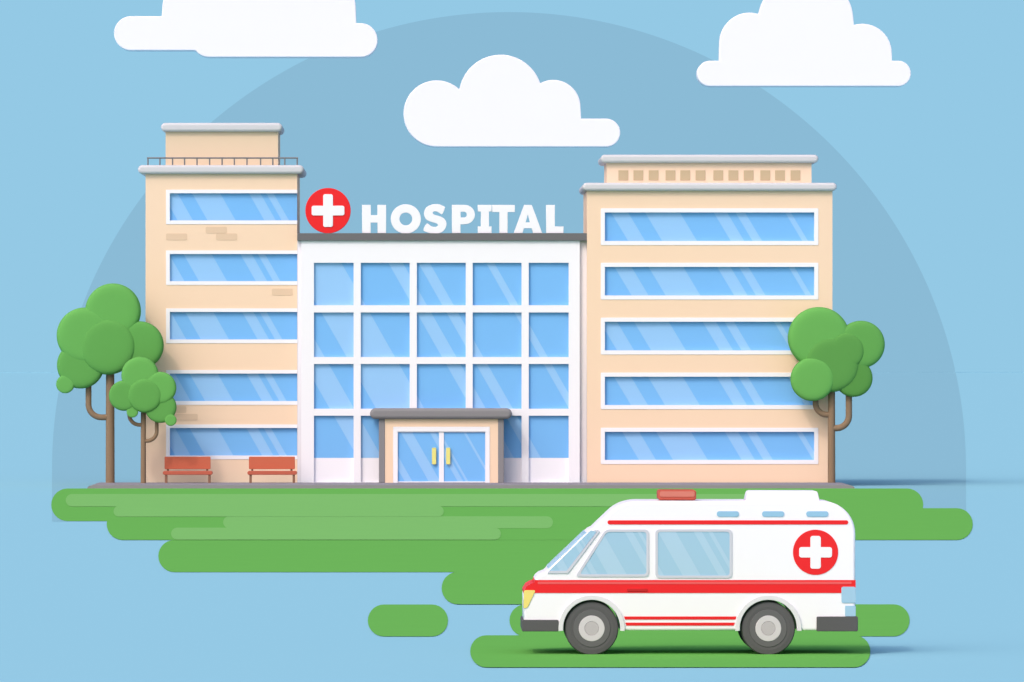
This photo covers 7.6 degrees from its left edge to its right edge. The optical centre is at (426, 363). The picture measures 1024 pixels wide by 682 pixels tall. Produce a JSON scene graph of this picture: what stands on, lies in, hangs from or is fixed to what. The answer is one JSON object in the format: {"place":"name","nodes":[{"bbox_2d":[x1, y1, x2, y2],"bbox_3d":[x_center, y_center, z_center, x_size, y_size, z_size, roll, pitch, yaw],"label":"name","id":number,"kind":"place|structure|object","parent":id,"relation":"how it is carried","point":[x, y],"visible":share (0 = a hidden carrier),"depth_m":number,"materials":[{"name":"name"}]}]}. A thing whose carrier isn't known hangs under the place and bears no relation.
{"place":"outdoors","nodes":[
{"label":"outdoors","id":0,"kind":"place"},
{"bbox_2d":[114,0,377,57],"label":"cloud","id":1,"kind":"structure","parent":0,"point":[268,28],"depth_m":4270.00,"materials":[{"name":"white"}]},
{"bbox_2d":[368,604,447,635],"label":"lawn","id":2,"kind":"structure","parent":0,"point":[407,620],"depth_m":142.31,"materials":[{"name":"green plant"}]},
{"bbox_2d":[87,482,854,487],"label":"pavement","id":3,"kind":"structure","parent":0,"point":[474,485],"depth_m":293.43,"materials":[{"name":"grey concrete"}]},
{"bbox_2d":[56,283,163,482],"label":"tree","id":4,"kind":"object","parent":3,"relation":"on","point":[107,332],"visible":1,"depth_m":298.55,"materials":[{"name":"green plant"}]},
{"bbox_2d":[109,357,176,482],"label":"tree","id":5,"kind":"object","parent":3,"relation":"on","point":[144,386],"visible":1,"depth_m":297.42,"materials":[{"name":"green plant"}]},
{"bbox_2d":[163,457,212,482],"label":"park bench","id":6,"kind":"object","parent":3,"relation":"on","point":[187,462],"visible":1,"depth_m":298.75,"materials":[{"name":"brown wood"}]},
{"bbox_2d":[247,457,296,482],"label":"park bench","id":7,"kind":"object","parent":3,"relation":"on","point":[271,462],"visible":1,"depth_m":298.75,"materials":[{"name":"brown wood"}]},
{"bbox_2d":[788,307,884,482],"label":"tree","id":8,"kind":"object","parent":3,"relation":"on","point":[832,351],"visible":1,"depth_m":298.56,"materials":[{"name":"green plant"}]},
{"bbox_2d":[138,123,836,482],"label":"hospital building","id":9,"kind":"structure","parent":0,"point":[636,329],"depth_m":299.94,"materials":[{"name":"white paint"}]},
{"bbox_2d":[166,190,296,223],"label":"window","id":10,"kind":"structure","parent":9,"relation":"in","point":[182,206],"depth_m":300.45,"materials":[{"name":"blue glass"}]},
{"bbox_2d":[166,250,296,284],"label":"window","id":11,"kind":"structure","parent":9,"relation":"in","point":[183,267],"depth_m":300.45,"materials":[{"name":"blue glass"}]},
{"bbox_2d":[166,308,296,342],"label":"window","id":12,"kind":"structure","parent":9,"relation":"in","point":[183,325],"depth_m":300.45,"materials":[{"name":"blue glass"}]},
{"bbox_2d":[166,370,296,404],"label":"window","id":13,"kind":"structure","parent":9,"relation":"in","point":[193,387],"depth_m":300.45,"materials":[{"name":"blue glass"}]},
{"bbox_2d":[166,424,296,458],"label":"window","id":14,"kind":"structure","parent":9,"relation":"in","point":[215,441],"depth_m":300.45,"materials":[{"name":"blue glass"}]},
{"bbox_2d":[305,188,350,232],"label":"cross sign","id":15,"kind":"object","parent":9,"relation":"on","point":[327,210],"visible":1,"depth_m":299.95,"materials":[{"name":"red paint"}]},
{"bbox_2d":[398,431,440,481],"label":"door","id":16,"kind":"structure","parent":9,"relation":"in","point":[419,452],"depth_m":298.99,"materials":[{"name":"blue glass"}]},
{"bbox_2d":[362,204,563,232],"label":"hospital sign","id":17,"kind":"object","parent":9,"relation":"on","point":[379,219],"visible":1,"depth_m":299.95,"materials":[{"name":"white plastic"}]},
{"bbox_2d":[441,431,484,481],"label":"door","id":18,"kind":"structure","parent":9,"relation":"in","point":[462,452],"depth_m":298.99,"materials":[{"name":"blue glass"}]},
{"bbox_2d":[601,318,793,353],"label":"window","id":19,"kind":"structure","parent":9,"relation":"in","point":[618,335],"depth_m":299.94,"materials":[{"name":"blue glass"}]},
{"bbox_2d":[601,373,813,408],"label":"window","id":20,"kind":"structure","parent":9,"relation":"in","point":[618,390],"depth_m":299.94,"materials":[{"name":"blue glass"}]},
{"bbox_2d":[601,208,817,244],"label":"window","id":21,"kind":"structure","parent":9,"relation":"in","point":[619,226],"depth_m":299.94,"materials":[{"name":"blue glass"}]},
{"bbox_2d":[601,263,817,299],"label":"window","id":22,"kind":"structure","parent":9,"relation":"in","point":[619,281],"depth_m":299.94,"materials":[{"name":"blue glass"}]},
{"bbox_2d":[601,428,817,463],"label":"window","id":23,"kind":"structure","parent":9,"relation":"in","point":[618,445],"depth_m":299.94,"materials":[{"name":"blue glass"}]},
{"bbox_2d":[52,373,965,520],"bbox_3d":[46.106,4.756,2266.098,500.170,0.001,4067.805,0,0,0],"label":"sky","id":24,"kind":"structure","parent":0,"point":[903,430],"depth_m":477.72,"materials":[{"name":"blue"}]},
{"bbox_2d":[0,0,1023,371],"bbox_3d":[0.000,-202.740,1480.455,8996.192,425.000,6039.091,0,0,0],"label":"sky","id":25,"kind":"structure","parent":0,"point":[932,152],"depth_m":4490.47,"materials":[{"name":"blue"}]},
{"bbox_2d":[0,372,1023,681],"bbox_3d":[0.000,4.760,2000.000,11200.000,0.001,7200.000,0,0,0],"label":"ground","id":26,"kind":"structure","parent":0,"point":[88,602],"depth_m":150.78,"materials":[{"name":"blue"}]},
{"bbox_2d":[51,488,972,666],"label":"lawn","id":27,"kind":"structure","parent":0,"point":[506,565],"depth_m":189.63,"materials":[{"name":"green plant"}]},
{"bbox_2d":[66,494,744,539],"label":"lawn strip","id":28,"kind":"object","parent":27,"relation":"on","point":[334,516],"visible":0.88,"depth_m":245.21,"materials":[{"name":"green plant"}]},
{"bbox_2d":[520,489,857,653],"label":"ambulance","id":29,"kind":"object","parent":27,"relation":"on","point":[676,559],"visible":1,"depth_m":125.63,"materials":[{"name":"white metal"}]},
{"bbox_2d":[547,530,599,572],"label":"windshield","id":30,"kind":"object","parent":29,"relation":"in","point":[568,561],"depth_m":125.61,"materials":[{"name":"blue glass"}]},
{"bbox_2d":[577,529,648,576],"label":"side window","id":31,"kind":"structure","parent":29,"relation":"in","point":[618,552],"depth_m":125.61,"materials":[{"name":"blue glass"}]},
{"bbox_2d":[655,529,731,577],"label":"side window","id":32,"kind":"structure","parent":29,"relation":"in","point":[679,553],"depth_m":125.61,"materials":[{"name":"blue glass"}]},
{"bbox_2d":[404,55,619,147],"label":"cloud","id":33,"kind":"structure","parent":0,"point":[500,101],"depth_m":4250.00,"materials":[{"name":"white"}]},
{"bbox_2d":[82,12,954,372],"bbox_3d":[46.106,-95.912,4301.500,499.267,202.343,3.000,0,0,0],"label":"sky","id":34,"kind":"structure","parent":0,"point":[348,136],"depth_m":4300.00,"materials":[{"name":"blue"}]},
{"bbox_2d":[696,0,910,86],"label":"cloud","id":35,"kind":"structure","parent":0,"point":[800,43],"depth_m":4230.00,"materials":[{"name":"white"}]}
]}

